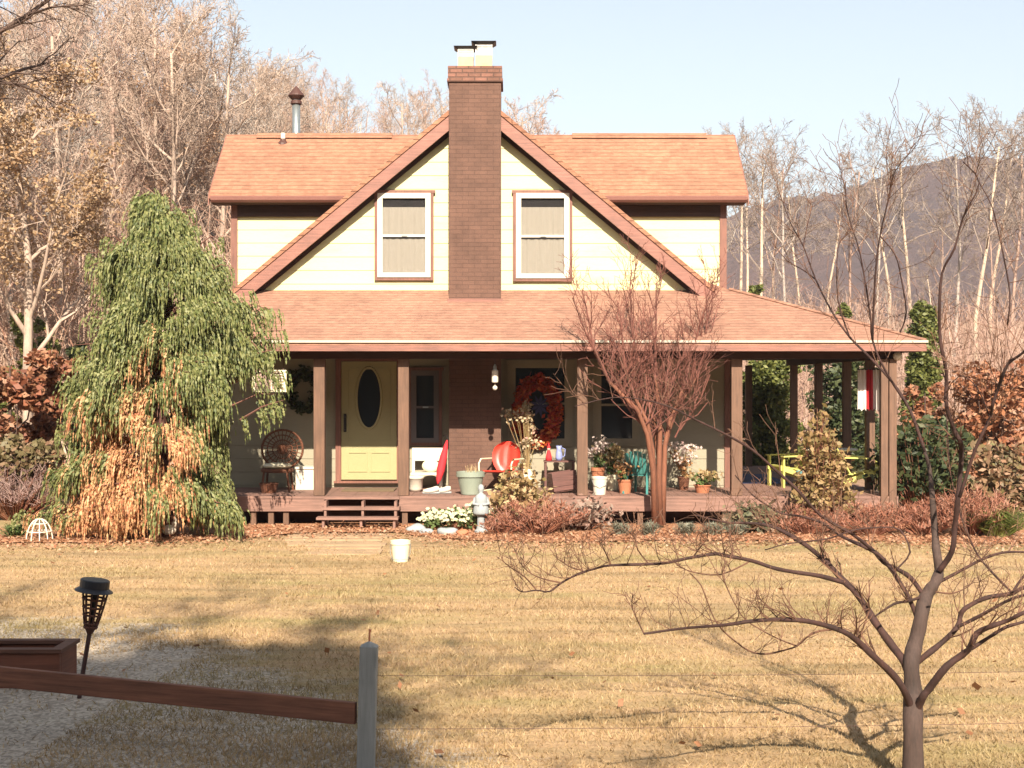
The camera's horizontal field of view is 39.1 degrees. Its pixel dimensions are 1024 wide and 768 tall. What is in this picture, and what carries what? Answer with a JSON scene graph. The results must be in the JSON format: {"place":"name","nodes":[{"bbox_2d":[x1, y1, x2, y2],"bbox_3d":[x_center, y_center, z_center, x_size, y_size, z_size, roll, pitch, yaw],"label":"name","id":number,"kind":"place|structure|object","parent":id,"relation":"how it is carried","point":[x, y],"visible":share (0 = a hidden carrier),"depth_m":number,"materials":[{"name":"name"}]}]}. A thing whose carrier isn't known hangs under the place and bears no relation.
{"place":"outdoors","nodes":[
{"label":"outdoors","id":0,"kind":"place"},
{"bbox_2d":[283,533,393,554],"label":"path","id":1,"kind":"structure","parent":0,"point":[367,544],"depth_m":21.44,"materials":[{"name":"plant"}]},
{"bbox_2d":[0,155,1023,767],"bbox_3d":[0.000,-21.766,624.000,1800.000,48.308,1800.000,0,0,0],"label":"ground","id":2,"kind":"structure","parent":0,"point":[26,723],"depth_m":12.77,"materials":[{"name":"plant"}]},
{"bbox_2d":[0,348,53,501],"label":"oak shrub","id":3,"kind":"object","parent":2,"relation":"on","point":[19,389],"visible":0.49,"depth_m":26.33,"materials":[{"name":"brown plant"}]},
{"bbox_2d":[0,312,62,435],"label":"evergreen shrub","id":4,"kind":"object","parent":2,"relation":"on","point":[17,332],"visible":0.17,"depth_m":34.97,"materials":[{"name":"green plant"}]},
{"bbox_2d":[0,638,79,687],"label":"timber box","id":5,"kind":"object","parent":2,"relation":"on","point":[55,654],"visible":0.59,"depth_m":11.18,"materials":[{"name":"wood"}]},
{"bbox_2d":[0,6,84,307],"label":"bare tree","id":6,"kind":"object","parent":2,"relation":"on","point":[34,42],"visible":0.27,"depth_m":48.51,"materials":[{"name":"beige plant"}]},
{"bbox_2d":[0,0,96,117],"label":"dark limbed tree","id":7,"kind":"object","parent":2,"relation":"on","point":[19,20],"visible":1,"depth_m":23.16,"materials":[{"name":"brown plant"}]},
{"bbox_2d":[26,350,84,467],"bbox_3d":[-8.740,0.933,27.529,1.143,3.172,1.076,0,0,42],"label":"oak shrub","id":8,"kind":"object","parent":2,"relation":"on","point":[43,419],"visible":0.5,"depth_m":27.30,"materials":[{"name":"brown plant"}]},
{"bbox_2d":[0,30,128,431],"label":"beech tree","id":9,"kind":"object","parent":2,"relation":"on","point":[8,136],"visible":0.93,"depth_m":33.80,"materials":[{"name":"beige plant"}]},
{"bbox_2d":[0,2,131,364],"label":"bare tree","id":10,"kind":"object","parent":2,"relation":"on","point":[63,146],"visible":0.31,"depth_m":41.77,"materials":[{"name":"brown plant"}]},
{"bbox_2d":[7,0,145,295],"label":"bare tree","id":11,"kind":"object","parent":2,"relation":"on","point":[56,35],"visible":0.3,"depth_m":49.72,"materials":[{"name":"brown plant"}]},
{"bbox_2d":[18,0,150,220],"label":"bare tree","id":12,"kind":"object","parent":2,"relation":"on","point":[64,26],"visible":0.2,"depth_m":57.57,"materials":[{"name":"grey plant"}]},
{"bbox_2d":[0,0,169,381],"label":"bare tree","id":13,"kind":"object","parent":2,"relation":"on","point":[57,153],"visible":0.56,"depth_m":40.88,"materials":[{"name":"beige plant"}]},
{"bbox_2d":[33,0,152,191],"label":"bare tree","id":14,"kind":"object","parent":2,"relation":"on","point":[91,58],"visible":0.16,"depth_m":57.88,"materials":[{"name":"grey plant"}]},
{"bbox_2d":[74,577,112,698],"bbox_3d":[-3.137,1.962,10.800,0.282,1.020,0.282,0,0,0],"label":"garden torch","id":15,"kind":"object","parent":2,"relation":"on","point":[95,587],"visible":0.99,"depth_m":10.75,"materials":[{"name":"black metal"}]},
{"bbox_2d":[63,62,150,283],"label":"bare tree","id":16,"kind":"object","parent":2,"relation":"on","point":[93,92],"visible":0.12,"depth_m":52.51,"materials":[{"name":"beige plant"}]},
{"bbox_2d":[35,0,188,244],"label":"bare tree","id":17,"kind":"object","parent":2,"relation":"on","point":[112,129],"visible":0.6,"depth_m":45.69,"materials":[{"name":"brown plant"}]},
{"bbox_2d":[71,0,227,163],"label":"bare tree","id":18,"kind":"object","parent":2,"relation":"on","point":[167,4],"visible":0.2,"depth_m":57.85,"materials":[{"name":"beige plant"}]},
{"bbox_2d":[87,0,216,191],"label":"bare tree","id":19,"kind":"object","parent":2,"relation":"on","point":[141,51],"visible":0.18,"depth_m":55.06,"materials":[{"name":"beige plant"}]},
{"bbox_2d":[84,0,235,303],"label":"bare tree","id":20,"kind":"object","parent":2,"relation":"on","point":[173,118],"visible":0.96,"depth_m":44.38,"materials":[{"name":"beige plant"}]},
{"bbox_2d":[89,0,239,329],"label":"bare tree","id":21,"kind":"object","parent":2,"relation":"on","point":[154,104],"visible":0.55,"depth_m":46.90,"materials":[{"name":"beige plant"}]},
{"bbox_2d":[105,42,226,221],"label":"beech tree","id":22,"kind":"object","parent":2,"relation":"on","point":[207,160],"visible":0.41,"depth_m":47.62,"materials":[{"name":"brown plant"}]},
{"bbox_2d":[106,0,229,187],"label":"bare tree","id":23,"kind":"object","parent":2,"relation":"on","point":[138,9],"visible":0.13,"depth_m":52.30,"materials":[{"name":"beige plant"}]},
{"bbox_2d":[0,57,409,473],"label":"bare trees","id":24,"kind":"object","parent":2,"relation":"on","point":[56,312],"visible":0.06,"depth_m":44.19,"materials":[{"name":"plant"}]},
{"bbox_2d":[152,0,317,261],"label":"bare tree","id":25,"kind":"object","parent":2,"relation":"on","point":[229,46],"visible":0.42,"depth_m":49.00,"materials":[{"name":"brown plant"}]},
{"bbox_2d":[152,13,320,263],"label":"bare tree","id":26,"kind":"object","parent":2,"relation":"on","point":[228,111],"visible":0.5,"depth_m":47.74,"materials":[{"name":"beige plant"}]},
{"bbox_2d":[204,42,297,136],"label":"bare tree","id":27,"kind":"object","parent":2,"relation":"on","point":[250,87],"visible":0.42,"depth_m":55.38,"materials":[{"name":"beige plant"}]},
{"bbox_2d":[234,54,310,133],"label":"bare tree","id":28,"kind":"object","parent":2,"relation":"on","point":[277,89],"visible":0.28,"depth_m":61.73,"materials":[{"name":"beige plant"}]},
{"bbox_2d":[285,94,366,132],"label":"bare tree","id":29,"kind":"object","parent":2,"relation":"on","point":[325,118],"visible":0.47,"depth_m":64.83,"materials":[{"name":"beige plant"}]},
{"bbox_2d":[356,629,378,767],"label":"fence post","id":30,"kind":"object","parent":2,"relation":"on","point":[367,706],"visible":1,"depth_m":8.60,"materials":[{"name":"grey wood"}]},
{"bbox_2d":[0,666,356,723],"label":"fence rail","id":31,"kind":"object","parent":30,"relation":"attached to","point":[288,706],"visible":1,"depth_m":8.95,"materials":[{"name":"brown wood"}]},
{"bbox_2d":[368,79,431,134],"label":"bare tree","id":32,"kind":"object","parent":2,"relation":"on","point":[408,116],"visible":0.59,"depth_m":73.66,"materials":[{"name":"beige plant"}]},
{"bbox_2d":[0,514,1023,542],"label":"mulch bed","id":33,"kind":"object","parent":2,"relation":"on","point":[262,524],"visible":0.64,"depth_m":22.62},
{"bbox_2d":[0,431,66,514],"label":"oak shrub","id":34,"kind":"object","parent":33,"relation":"on","point":[12,446],"visible":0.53,"depth_m":24.88,"materials":[{"name":"brown plant"}]},
{"bbox_2d":[0,455,66,520],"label":"dried shrub","id":35,"kind":"object","parent":33,"relation":"on","point":[12,506],"visible":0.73,"depth_m":24.51,"materials":[{"name":"plant"}]},
{"bbox_2d":[8,188,292,545],"bbox_3d":[-5.391,-0.230,22.275,3.401,5.609,3.280,0,0,35],"label":"weeping conifer","id":36,"kind":"object","parent":33,"relation":"on","point":[148,262],"visible":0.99,"depth_m":21.73,"materials":[{"name":"green plant"}]},
{"bbox_2d":[438,504,470,528],"bbox_3d":[-0.917,2.179,23.239,0.609,0.469,0.738,0,0,0],"label":"chrysanthemum","id":37,"kind":"object","parent":33,"relation":"on","point":[455,515],"visible":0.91,"depth_m":23.09,"materials":[{"name":"white plant"}]},
{"bbox_2d":[472,484,489,532],"bbox_3d":[-0.492,1.980,22.850,0.288,0.780,0.256,0,0,0],"label":"garden statue","id":38,"kind":"object","parent":33,"relation":"on","point":[480,502],"visible":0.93,"depth_m":22.78,"materials":[{"name":"stone"}]},
{"bbox_2d":[474,509,526,533],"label":"dried shrub","id":39,"kind":"object","parent":33,"relation":"on","point":[500,527],"visible":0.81,"depth_m":22.48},
{"bbox_2d":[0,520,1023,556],"bbox_3d":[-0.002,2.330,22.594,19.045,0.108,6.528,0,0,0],"label":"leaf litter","id":40,"kind":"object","parent":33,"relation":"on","point":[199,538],"visible":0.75,"depth_m":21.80,"materials":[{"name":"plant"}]},
{"bbox_2d":[487,458,555,528],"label":"dried shrub","id":41,"kind":"object","parent":33,"relation":"on","point":[519,487],"visible":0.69,"depth_m":23.13,"materials":[{"name":"plant"}]},
{"bbox_2d":[485,494,590,533],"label":"dried shrub","id":42,"kind":"object","parent":33,"relation":"on","point":[549,523],"visible":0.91,"depth_m":22.52,"materials":[{"name":"plant"}]},
{"bbox_2d":[549,492,623,529],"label":"dried shrub","id":43,"kind":"object","parent":33,"relation":"on","point":[596,508],"visible":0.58,"depth_m":23.19,"materials":[{"name":"brown plant"}]},
{"bbox_2d":[554,226,733,524],"bbox_3d":[2.202,-0.155,23.646,3.057,4.929,2.490,0,0,0],"label":"crape myrtle","id":44,"kind":"object","parent":33,"relation":"on","point":[658,474],"visible":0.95,"depth_m":23.40,"materials":[{"name":"brown plant"}]},
{"bbox_2d":[719,497,800,533],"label":"dried shrub","id":45,"kind":"object","parent":33,"relation":"on","point":[748,516],"visible":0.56,"depth_m":22.73,"materials":[{"name":"plant"}]},
{"bbox_2d":[770,503,852,533],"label":"dried shrub","id":46,"kind":"object","parent":33,"relation":"on","point":[799,524],"visible":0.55,"depth_m":22.55,"materials":[{"name":"plant"}]},
{"bbox_2d":[787,403,863,524],"bbox_3d":[5.031,1.348,23.209,1.171,2.096,1.222,0,0,0],"label":"dried shrub","id":47,"kind":"object","parent":33,"relation":"on","point":[821,467],"visible":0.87,"depth_m":23.02,"materials":[{"name":"yellow plant"}]},
{"bbox_2d":[820,500,923,534],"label":"dried shrub","id":48,"kind":"object","parent":33,"relation":"on","point":[859,522],"visible":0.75,"depth_m":22.43,"materials":[{"name":"plant"}]},
{"bbox_2d":[862,415,973,516],"bbox_3d":[6.915,1.463,24.598,1.794,1.866,1.712,0,0,33],"label":"leafy shrub","id":49,"kind":"object","parent":33,"relation":"on","point":[912,478],"visible":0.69,"depth_m":24.28,"materials":[{"name":"green plant"}]},
{"bbox_2d":[881,496,969,534],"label":"dried shrub","id":50,"kind":"object","parent":33,"relation":"on","point":[924,526],"visible":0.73,"depth_m":22.33,"materials":[{"name":"plant"}]},
{"bbox_2d":[920,485,1019,535],"bbox_3d":[7.072,1.931,22.400,1.557,0.934,1.472,0,0,33],"label":"dried shrub","id":51,"kind":"object","parent":33,"relation":"on","point":[977,503],"visible":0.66,"depth_m":22.15,"materials":[{"name":"plant"}]},
{"bbox_2d":[964,439,1023,521],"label":"oak shrub","id":52,"kind":"object","parent":33,"relation":"on","point":[998,471],"visible":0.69,"depth_m":24.43,"materials":[{"name":"brown plant"}]},
{"bbox_2d":[966,504,1023,536],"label":"ornamental grass","id":53,"kind":"object","parent":33,"relation":"on","point":[1009,522],"depth_m":22.00,"materials":[{"name":"green plant"}]},
{"bbox_2d":[35,540,1015,756],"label":"scattered leaves","id":54,"kind":"object","parent":2,"relation":"on","point":[975,685],"visible":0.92,"depth_m":11.14,"materials":[{"name":"brown plant"}]},
{"bbox_2d":[501,88,563,134],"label":"bare tree","id":55,"kind":"object","parent":2,"relation":"on","point":[522,123],"visible":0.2,"depth_m":78.86,"materials":[{"name":"beige plant"}]},
{"bbox_2d":[186,41,927,528],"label":"house","id":56,"kind":"structure","parent":2,"relation":"on","point":[412,287],"depth_m":25.97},
{"bbox_2d":[260,429,303,491],"bbox_3d":[-4.037,1.329,25.100,0.758,1.082,0.580,0,0,0],"label":"wicker chair","id":57,"kind":"object","parent":56,"relation":"on","point":[282,449],"visible":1,"depth_m":25.31,"materials":[{"name":"brown wicker"}]},
{"bbox_2d":[282,364,313,415],"bbox_3d":[-3.764,0.113,25.954,0.816,0.940,0.240,0,0,0],"label":"dark wreath","id":58,"kind":"object","parent":56,"relation":"attached to","point":[296,377],"visible":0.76,"depth_m":25.93,"materials":[{"name":"green plant"}]},
{"bbox_2d":[294,466,313,489],"bbox_3d":[-3.643,1.662,25.500,0.368,0.410,0.440,0,0,0],"label":"storage box","id":59,"kind":"object","parent":56,"relation":"on","point":[304,477],"visible":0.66,"depth_m":25.30,"materials":[{"name":"white paint"}]},
{"bbox_2d":[341,361,396,479],"bbox_3d":[-2.580,0.660,25.954,1.003,2.133,0.131,0,0,0],"label":"door","id":60,"kind":"structure","parent":56,"relation":"in","point":[368,388],"depth_m":25.99,"materials":[{"name":"yellow wood"}]},
{"bbox_2d":[374,190,434,279],"bbox_3d":[-1.943,-2.684,25.978,1.117,1.627,0.052,0,0,0],"label":"window","id":61,"kind":"structure","parent":56,"relation":"in","point":[403,219],"depth_m":25.99,"materials":[{"name":"white paint"}]},
{"bbox_2d":[409,367,443,445],"bbox_3d":[-1.563,0.407,25.978,0.656,1.410,0.052,0,0,0],"label":"window","id":62,"kind":"structure","parent":56,"relation":"in","point":[425,383],"depth_m":25.97,"materials":[{"name":"black glass"}]},
{"bbox_2d":[411,448,442,487],"bbox_3d":[-1.515,1.505,25.605,0.546,0.725,0.410,0,0,0],"label":"bench","id":63,"kind":"object","parent":56,"relation":"on","point":[421,454],"visible":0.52,"depth_m":25.78,"materials":[{"name":"white paint"}]},
{"bbox_2d":[456,465,484,494],"bbox_3d":[-0.701,1.607,24.320,0.481,0.520,0.481,0,0,0],"label":"planter","id":64,"kind":"object","parent":56,"relation":"on","point":[470,481],"visible":0.93,"depth_m":24.16,"materials":[{"name":"green ceramic"}]},
{"bbox_2d":[478,441,524,491],"bbox_3d":[-0.164,1.437,25.002,0.648,0.860,0.632,0,0,25],"label":"lawn chair","id":65,"kind":"object","parent":56,"relation":"on","point":[505,453],"visible":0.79,"depth_m":25.22,"materials":[{"name":"red metal"}]},
{"bbox_2d":[500,398,541,490],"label":"dried flowers","id":66,"kind":"object","parent":56,"relation":"on","point":[525,409],"visible":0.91,"depth_m":25.20,"materials":[{"name":"plant"}]},
{"bbox_2d":[511,372,565,449],"bbox_3d":[0.473,0.479,25.907,0.998,1.428,0.289,0,0,0],"label":"autumn wreath","id":67,"kind":"object","parent":56,"relation":"attached to","point":[554,407],"visible":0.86,"depth_m":25.87,"materials":[{"name":"red plant"}]},
{"bbox_2d":[506,360,573,445],"bbox_3d":[0.511,0.343,25.978,1.225,1.555,0.052,0,0,0],"label":"window","id":68,"kind":"structure","parent":56,"relation":"in","point":[517,370],"depth_m":25.97,"materials":[{"name":"black glass"}]},
{"bbox_2d":[512,190,573,280],"bbox_3d":[0.559,-2.675,25.978,1.121,1.645,0.052,0,0,0],"label":"window","id":69,"kind":"structure","parent":56,"relation":"in","point":[542,219],"depth_m":25.99,"materials":[{"name":"white paint"}]},
{"bbox_2d":[546,469,576,492],"bbox_3d":[0.868,1.668,24.750,0.480,0.398,0.350,0,0,-14],"label":"wooden crate","id":70,"kind":"object","parent":56,"relation":"on","point":[564,480],"visible":0.85,"depth_m":24.60,"materials":[{"name":"wood"}]},
{"bbox_2d":[588,435,617,475],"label":"potted plant","id":71,"kind":"object","parent":56,"relation":"on","point":[598,469],"visible":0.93,"depth_m":24.94,"materials":[{"name":"white plant"}]},
{"bbox_2d":[591,443,629,490],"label":"potted plant","id":72,"kind":"object","parent":56,"relation":"on","point":[614,453],"visible":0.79,"depth_m":25.21,"materials":[{"name":"green plant"}]},
{"bbox_2d":[592,362,639,445],"bbox_3d":[1.894,0.366,25.978,0.900,1.509,0.052,0,0,0],"label":"window","id":73,"kind":"structure","parent":56,"relation":"in","point":[609,420],"depth_m":25.98,"materials":[{"name":"black glass"}]},
{"bbox_2d":[622,451,649,494],"bbox_3d":[2.213,1.505,24.628,0.518,0.738,0.548,0,0,30],"label":"plastic chair","id":74,"kind":"object","parent":56,"relation":"on","point":[641,470],"visible":0.73,"depth_m":24.45,"materials":[{"name":"plastic"}]},
{"bbox_2d":[662,435,702,489],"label":"potted plant","id":75,"kind":"object","parent":56,"relation":"on","point":[683,481],"visible":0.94,"depth_m":25.33,"materials":[{"name":"white plant"}]},
{"bbox_2d":[682,468,724,492],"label":"potted plant","id":76,"kind":"object","parent":56,"relation":"on","point":[705,478],"visible":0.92,"depth_m":24.64,"materials":[{"name":"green plant"}]},
{"bbox_2d":[765,435,818,487],"bbox_3d":[5.274,1.375,26.346,1.040,0.984,0.790,0,0,-15],"label":"adirondack chair","id":77,"kind":"object","parent":56,"relation":"on","point":[788,471],"visible":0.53,"depth_m":26.46,"materials":[{"name":"yellow paint"}]},
{"bbox_2d":[857,363,878,410],"bbox_3d":[6.103,0.014,24.340,0.443,0.894,0.483,0,0,0],"label":"hanging banner","id":78,"kind":"object","parent":56,"relation":"hanging from","point":[868,388],"visible":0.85,"depth_m":24.55,"materials":[{"name":"white fabric"}]},
{"bbox_2d":[483,80,1023,767],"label":"foreground tree","id":79,"kind":"object","parent":2,"relation":"on","point":[913,692],"visible":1,"depth_m":8.43,"materials":[{"name":"brown plant"}]},
{"bbox_2d":[702,124,825,290],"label":"bare tree","id":80,"kind":"object","parent":2,"relation":"on","point":[742,230],"visible":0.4,"depth_m":64.34,"materials":[{"name":"white plant"}]},
{"bbox_2d":[742,360,806,465],"bbox_3d":[6.162,0.842,34.999,1.941,3.453,1.728,0,0,0],"label":"hedge","id":81,"kind":"object","parent":2,"relation":"on","point":[770,391],"visible":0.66,"depth_m":34.63,"materials":[{"name":"green plant"}]},
{"bbox_2d":[736,118,813,298],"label":"bare tree","id":82,"kind":"object","parent":2,"relation":"on","point":[779,206],"visible":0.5,"depth_m":67.46,"materials":[{"name":"beige plant"}]},
{"bbox_2d":[740,123,826,301],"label":"bare tree","id":83,"kind":"object","parent":2,"relation":"on","point":[782,229],"visible":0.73,"depth_m":61.97,"materials":[{"name":"grey plant"}]},
{"bbox_2d":[718,119,852,295],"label":"bare tree","id":84,"kind":"object","parent":2,"relation":"on","point":[762,232],"visible":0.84,"depth_m":58.52,"materials":[{"name":"white plant"}]},
{"bbox_2d":[765,165,858,305],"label":"bare tree","id":85,"kind":"object","parent":2,"relation":"on","point":[794,260],"visible":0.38,"depth_m":76.22,"materials":[{"name":"white plant"}]},
{"bbox_2d":[796,167,867,310],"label":"bare tree","id":86,"kind":"object","parent":2,"relation":"on","point":[835,256],"visible":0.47,"depth_m":83.78,"materials":[{"name":"white plant"}]},
{"bbox_2d":[799,360,878,473],"bbox_3d":[8.288,0.821,35.895,1.976,3.468,1.899,0,0,-44],"label":"hedge","id":87,"kind":"object","parent":2,"relation":"on","point":[832,384],"visible":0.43,"depth_m":35.59,"materials":[{"name":"green plant"}]},
{"bbox_2d":[813,124,885,318],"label":"bare tree","id":88,"kind":"object","parent":2,"relation":"on","point":[850,254],"visible":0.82,"depth_m":69.61,"materials":[{"name":"beige plant"}]},
{"bbox_2d":[733,273,1023,446],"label":"undergrowth","id":89,"kind":"object","parent":2,"relation":"on","point":[968,348],"visible":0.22,"depth_m":55.78,"materials":[{"name":"plant"}]},
{"bbox_2d":[835,118,928,324],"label":"bare tree","id":90,"kind":"object","parent":2,"relation":"on","point":[880,198],"visible":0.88,"depth_m":65.77,"materials":[{"name":"grey plant"}]},
{"bbox_2d":[837,128,936,328],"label":"bare tree","id":91,"kind":"object","parent":2,"relation":"on","point":[876,205],"visible":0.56,"depth_m":81.81,"materials":[{"name":"white plant"}]},
{"bbox_2d":[897,300,944,435],"bbox_3d":[10.254,0.219,35.960,1.338,4.672,1.212,0,0,0],"label":"evergreen tree","id":92,"kind":"object","parent":2,"relation":"on","point":[922,373],"visible":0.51,"depth_m":35.79,"materials":[{"name":"green plant"}]},
{"bbox_2d":[897,382,954,434],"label":"beech shrub","id":93,"kind":"object","parent":2,"relation":"on","point":[920,410],"visible":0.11,"depth_m":29.64,"materials":[{"name":"brown plant"}]},
{"bbox_2d":[853,112,999,325],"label":"bare tree","id":94,"kind":"object","parent":2,"relation":"on","point":[916,152],"visible":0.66,"depth_m":68.35,"materials":[{"name":"white plant"}]},
{"bbox_2d":[906,247,965,362],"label":"bare tree","id":95,"kind":"object","parent":2,"relation":"on","point":[925,278],"visible":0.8,"depth_m":53.98,"materials":[{"name":"white plant"}]},
{"bbox_2d":[922,414,978,505],"bbox_3d":[7.826,1.562,26.265,1.329,2.017,1.257,0,0,0],"label":"evergreen shrub","id":96,"kind":"object","parent":2,"relation":"on","point":[968,437],"visible":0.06,"depth_m":25.94,"materials":[{"name":"green plant"}]},
{"bbox_2d":[909,184,998,289],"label":"bare tree","id":97,"kind":"object","parent":2,"relation":"on","point":[930,238],"visible":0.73,"depth_m":73.86,"materials":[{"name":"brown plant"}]},
{"bbox_2d":[904,93,1023,364],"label":"bare tree","id":98,"kind":"object","parent":2,"relation":"on","point":[960,258],"visible":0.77,"depth_m":61.68,"materials":[{"name":"grey plant"}]},
{"bbox_2d":[911,95,1023,375],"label":"bare tree","id":99,"kind":"object","parent":2,"relation":"on","point":[993,194],"visible":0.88,"depth_m":57.01,"materials":[{"name":"white plant"}]},
{"bbox_2d":[931,113,1023,353],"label":"bare tree","id":100,"kind":"object","parent":2,"relation":"on","point":[997,258],"visible":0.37,"depth_m":69.74,"materials":[{"name":"white plant"}]},
{"bbox_2d":[941,202,1023,386],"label":"bare tree","id":101,"kind":"object","parent":2,"relation":"on","point":[992,271],"visible":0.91,"depth_m":52.12,"materials":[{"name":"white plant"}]},
{"bbox_2d":[949,359,1023,491],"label":"beech shrub","id":102,"kind":"object","parent":2,"relation":"on","point":[979,418],"visible":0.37,"depth_m":27.65,"materials":[{"name":"brown plant"}]},
{"bbox_2d":[961,107,1023,373],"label":"bare tree","id":103,"kind":"object","parent":2,"relation":"on","point":[1014,270],"visible":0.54,"depth_m":61.83,"materials":[{"name":"beige plant"}]},
{"bbox_2d":[976,105,1023,259],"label":"bare tree","id":104,"kind":"object","parent":2,"relation":"on","point":[1009,129],"visible":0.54,"depth_m":63.77,"materials":[{"name":"grey plant"}]},
{"bbox_2d":[0,0,1023,216],"label":"sky","id":105,"kind":"structure","parent":0,"point":[617,66],"materials":[{"name":"blue"}]},
{"bbox_2d":[727,156,1023,320],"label":"mountain","id":106,"kind":"structure","parent":0,"point":[822,273],"depth_m":484.12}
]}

